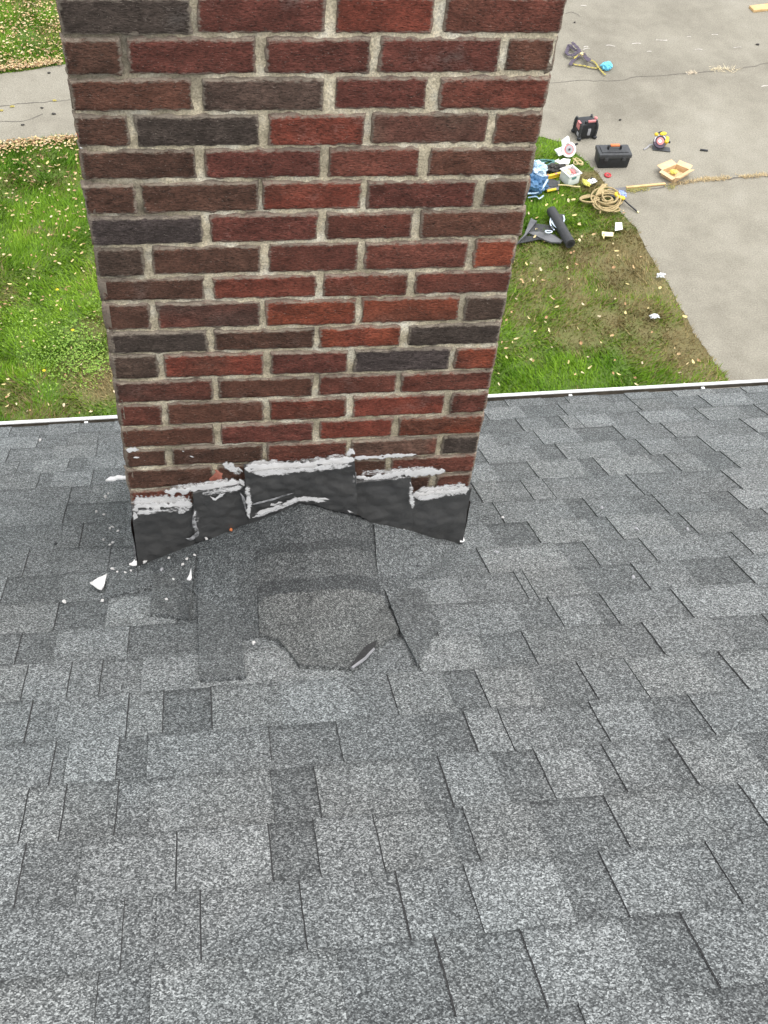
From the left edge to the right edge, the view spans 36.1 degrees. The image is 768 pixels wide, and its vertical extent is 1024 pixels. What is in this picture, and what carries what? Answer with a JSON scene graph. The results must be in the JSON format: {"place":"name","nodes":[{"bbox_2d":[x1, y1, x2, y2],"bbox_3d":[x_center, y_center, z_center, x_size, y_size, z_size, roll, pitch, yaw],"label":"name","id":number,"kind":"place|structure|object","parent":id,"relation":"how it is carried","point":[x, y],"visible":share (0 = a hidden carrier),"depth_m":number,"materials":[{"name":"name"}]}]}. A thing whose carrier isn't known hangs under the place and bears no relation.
{"place":"outdoors","nodes":[
{"label":"outdoors","id":0,"kind":"place"},
{"bbox_2d":[0,0,730,420],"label":"lawn","id":1,"kind":"structure","parent":0,"point":[580,336],"depth_m":13.58,"materials":[{"name":"green plant"}]},
{"bbox_2d":[0,0,94,307],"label":"leaf litter","id":2,"kind":"object","parent":1,"relation":"on","point":[36,64],"visible":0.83,"depth_m":15.97,"materials":[{"name":"beige plant"}]},
{"bbox_2d":[0,287,111,400],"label":"clover","id":3,"kind":"object","parent":1,"relation":"on","point":[82,355],"visible":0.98,"depth_m":12.61,"materials":[{"name":"green plant"}]},
{"bbox_2d":[527,160,548,198],"bbox_3d":[1.893,-4.214,14.880,0.414,0.401,0.392,-6,52,-10],"label":"wrapped bundle","id":4,"kind":"object","parent":1,"relation":"on","point":[539,180],"visible":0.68,"depth_m":14.81,"materials":[{"name":"blue plastic"}]},
{"bbox_2d":[534,159,554,164],"bbox_3d":[1.969,-4.501,15.354,0.518,0.066,0.361,5,51,-1],"label":"hose","id":5,"kind":"object","parent":1,"relation":"on","point":[546,160],"visible":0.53,"depth_m":15.41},
{"bbox_2d":[517,206,574,247],"bbox_3d":[1.937,-3.504,14.505,0.732,0.131,0.679,-1,51,-6],"label":"membrane roll","id":6,"kind":"object","parent":1,"relation":"on","point":[557,219],"visible":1,"depth_m":14.46,"materials":[{"name":"black plastic"}]},
{"bbox_2d":[545,180,559,190],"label":"felt square","id":7,"kind":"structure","parent":1,"relation":"on","point":[557,187],"depth_m":15.11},
{"bbox_2d":[547,179,557,186],"bbox_3d":[2.155,-4.230,15.157,0.170,0.016,0.177,-3,51,-8],"label":"round pad","id":8,"kind":"object","parent":7,"relation":"on","point":[552,183],"visible":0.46,"depth_m":15.15,"materials":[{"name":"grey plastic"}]},
{"bbox_2d":[547,172,560,178],"bbox_3d":[2.218,-4.352,15.257,0.340,0.060,0.034,-18,55,-19],"label":"spirit level","id":9,"kind":"object","parent":1,"relation":"on","point":[553,175],"visible":0.49,"depth_m":15.24,"materials":[{"name":"yellow paint"}]},
{"bbox_2d":[546,163,565,175],"bbox_3d":[2.254,-4.447,15.351,0.412,0.162,0.253,-3,51,-8],"label":"jacket","id":10,"kind":"object","parent":1,"relation":"on","point":[553,168],"visible":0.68,"depth_m":15.30,"materials":[{"name":"fabric"}]},
{"bbox_2d":[555,158,570,164],"bbox_3d":[2.333,-4.609,15.503,0.237,0.045,0.130,7,51,1],"label":"instruction sheet","id":11,"kind":"object","parent":1,"relation":"on","point":[564,161],"visible":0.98,"depth_m":15.48,"materials":[{"name":"white paper"}]},
{"bbox_2d":[555,136,577,156],"bbox_3d":[2.407,-4.806,15.528,0.313,0.232,0.218,-8,52,-11],"label":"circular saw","id":12,"kind":"object","parent":1,"relation":"on","point":[567,148],"visible":1,"depth_m":15.50,"materials":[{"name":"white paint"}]},
{"bbox_2d":[558,184,579,186],"bbox_3d":[2.371,-4.181,15.118,0.287,0.018,0.028,5,51,-1],"label":"stick","id":13,"kind":"object","parent":1,"relation":"on","point":[567,185],"visible":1,"depth_m":15.11,"materials":[{"name":"beige wood"}]},
{"bbox_2d":[559,164,581,184],"bbox_3d":[2.394,-4.330,15.193,0.212,0.155,0.208,-23,57,-22],"label":"storage tub","id":14,"kind":"object","parent":1,"relation":"on","point":[566,178],"visible":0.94,"depth_m":15.16,"materials":[{"name":"white plastic"}]},
{"bbox_2d":[573,157,582,164],"bbox_3d":[2.547,-4.600,15.488,0.139,0.035,0.146,-3,51,-8],"label":"twine","id":15,"kind":"object","parent":1,"relation":"on","point":[577,161],"visible":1,"depth_m":15.48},
{"bbox_2d":[579,184,622,213],"bbox_3d":[2.806,-3.957,14.963,0.584,0.086,0.488,-28,58,-25],"label":"rope","id":16,"kind":"object","parent":1,"relation":"on","point":[595,201],"visible":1,"depth_m":14.95,"materials":[{"name":"beige fabric"}]},
{"bbox_2d":[602,231,612,236],"bbox_3d":[2.761,-3.428,14.566,0.150,0.011,0.090,5,51,-2],"label":"card","id":17,"kind":"object","parent":1,"relation":"on","point":[609,234],"visible":1,"depth_m":14.56,"materials":[{"name":"white paper"}]},
{"bbox_2d":[615,222,621,230],"bbox_3d":[2.917,-3.551,14.681,0.096,0.010,0.178,6,51,0],"label":"card","id":18,"kind":"object","parent":1,"relation":"on","point":[618,225],"visible":1,"depth_m":14.68,"materials":[{"name":"white paper"}]},
{"bbox_2d":[649,314,659,318],"bbox_3d":[3.127,-2.268,13.649,0.134,0.058,0.076,-3,51,-8],"label":"plastic scrap","id":19,"kind":"object","parent":1,"relation":"on","point":[654,316],"visible":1,"depth_m":13.63,"materials":[{"name":"white plastic"}]},
{"bbox_2d":[656,272,665,277],"bbox_3d":[3.315,-2.839,14.127,0.115,0.055,0.075,-3,51,-8],"label":"plastic scrap","id":20,"kind":"object","parent":1,"relation":"on","point":[660,274],"visible":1,"depth_m":14.11,"materials":[{"name":"white plastic"}]},
{"bbox_2d":[0,0,767,380],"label":"driveway","id":21,"kind":"structure","parent":0,"point":[706,244],"depth_m":16.01,"materials":[{"name":"concrete"}]},
{"bbox_2d":[571,114,598,140],"bbox_3d":[2.717,-5.191,15.884,0.296,0.278,0.265,-11,53,-14],"label":"radio","id":22,"kind":"object","parent":21,"relation":"on","point":[585,127],"visible":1,"depth_m":15.83,"materials":[{"name":"black plastic"}]},
{"bbox_2d":[565,42,605,74],"bbox_3d":[2.836,-6.559,17.099,0.414,0.098,0.923,-26,58,-24],"label":"ratchet strap","id":23,"kind":"object","parent":21,"relation":"on","point":[578,50],"visible":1,"depth_m":17.16,"materials":[{"name":"purple fabric"}]},
{"bbox_2d":[599,61,612,70],"bbox_3d":[3.222,-6.452,17.070,0.182,0.122,0.158,-27,58,-24],"label":"plastic wrap","id":24,"kind":"object","parent":21,"relation":"on","point":[607,66],"visible":1,"depth_m":17.03,"materials":[{"name":"teal plastic"}]},
{"bbox_2d":[594,144,631,167],"bbox_3d":[3.008,-4.699,15.500,0.447,0.293,0.244,-3,51,-8],"label":"toolbox","id":25,"kind":"object","parent":21,"relation":"on","point":[614,156],"visible":1,"depth_m":15.44,"materials":[{"name":"black plastic"}]},
{"bbox_2d":[607,187,625,197],"bbox_3d":[3.008,-4.110,15.198,0.291,0.011,0.228,-3,51,-8],"label":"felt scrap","id":26,"kind":"object","parent":21,"relation":"on","point":[622,189],"visible":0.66,"depth_m":15.24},
{"bbox_2d":[619,190,626,197],"bbox_3d":[3.047,-4.069,15.123,0.137,0.082,0.151,-3,51,-8],"label":"plastic bag","id":27,"kind":"object","parent":26,"relation":"on","point":[622,193],"visible":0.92,"depth_m":15.10,"materials":[{"name":"plastic"}]},
{"bbox_2d":[614,192,638,212],"bbox_3d":[3.081,-3.933,14.994,0.400,0.120,0.096,37,57,22],"label":"brush","id":28,"kind":"object","parent":21,"relation":"on","point":[622,197],"visible":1,"depth_m":14.98,"materials":[{"name":"yellow paint"}]},
{"bbox_2d":[626,182,665,188],"bbox_3d":[3.403,-4.242,15.333,0.551,0.020,0.032,-9,52,-12],"label":"wood strip","id":29,"kind":"object","parent":21,"relation":"on","point":[647,185],"visible":1,"depth_m":15.33,"materials":[{"name":"beige wood"}]},
{"bbox_2d":[643,131,670,151],"bbox_3d":[3.680,-4.989,15.860,0.371,0.201,0.200,4,51,-2],"label":"circular saw","id":30,"kind":"object","parent":21,"relation":"on","point":[660,141],"visible":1,"depth_m":15.85,"materials":[{"name":"metal"}]},
{"bbox_2d":[657,159,693,182],"bbox_3d":[3.831,-4.493,15.518,0.458,0.124,0.388,-34,61,-28],"label":"cardboard box","id":31,"kind":"object","parent":21,"relation":"on","point":[683,169],"visible":1,"depth_m":15.53,"materials":[{"name":"beige cardboard"}]},
{"bbox_2d":[670,169,677,173],"bbox_3d":[3.810,-4.476,15.515,0.117,0.062,0.081,-3,51,-8],"label":"paper bag","id":32,"kind":"object","parent":31,"relation":"in","point":[672,171],"visible":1,"depth_m":15.49,"materials":[{"name":"paper"}]},
{"bbox_2d":[626,65,767,192],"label":"dead grass","id":33,"kind":"structure","parent":21,"relation":"on","point":[700,179],"depth_m":15.54,"materials":[{"name":"beige plant"}]},
{"bbox_2d":[749,3,767,12],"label":"plank","id":34,"kind":"object","parent":21,"relation":"on","point":[758,8],"visible":1,"depth_m":18.51,"materials":[{"name":"beige wood"}]},
{"bbox_2d":[582,177,596,186],"bbox_3d":[2.661,-4.271,15.243,0.217,0.060,0.170,-27,58,-24],"label":"packet","id":35,"kind":"object","parent":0,"point":[590,181],"visible":1,"depth_m":15.21,"materials":[{"name":"plastic"}]},
{"label":"ground","id":36,"kind":"structure","parent":0,"visible":0},
{"bbox_2d":[0,0,767,1023],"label":"house","id":37,"kind":"structure","parent":36,"relation":"on","point":[372,774],"depth_m":2.12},
{"bbox_2d":[90,574,106,589],"bbox_3d":[-0.661,0.162,2.731,0.034,0.042,0.072,-3,51,-8],"label":"caulk scrap","id":38,"kind":"object","parent":37,"relation":"on","point":[98,583],"visible":1,"depth_m":2.73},
{"bbox_2d":[106,475,125,480],"bbox_3d":[-0.718,-0.092,3.169,0.062,0.034,0.016,15,51,7],"label":"caulk scrap","id":39,"kind":"object","parent":37,"relation":"on","point":[115,478],"visible":1,"depth_m":3.17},
{"bbox_2d":[129,559,136,565],"bbox_3d":[-0.605,0.118,2.846,0.018,0.021,0.037,-3,51,-8],"label":"caulk scrap","id":40,"kind":"object","parent":37,"relation":"on","point":[134,563],"visible":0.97,"depth_m":2.83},
{"bbox_2d":[187,570,191,580],"bbox_3d":[-0.450,0.144,2.726,0.012,0.012,0.038,-3,51,-8],"label":"caulk scrap","id":41,"kind":"object","parent":37,"relation":"on","point":[189,577],"visible":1,"depth_m":2.72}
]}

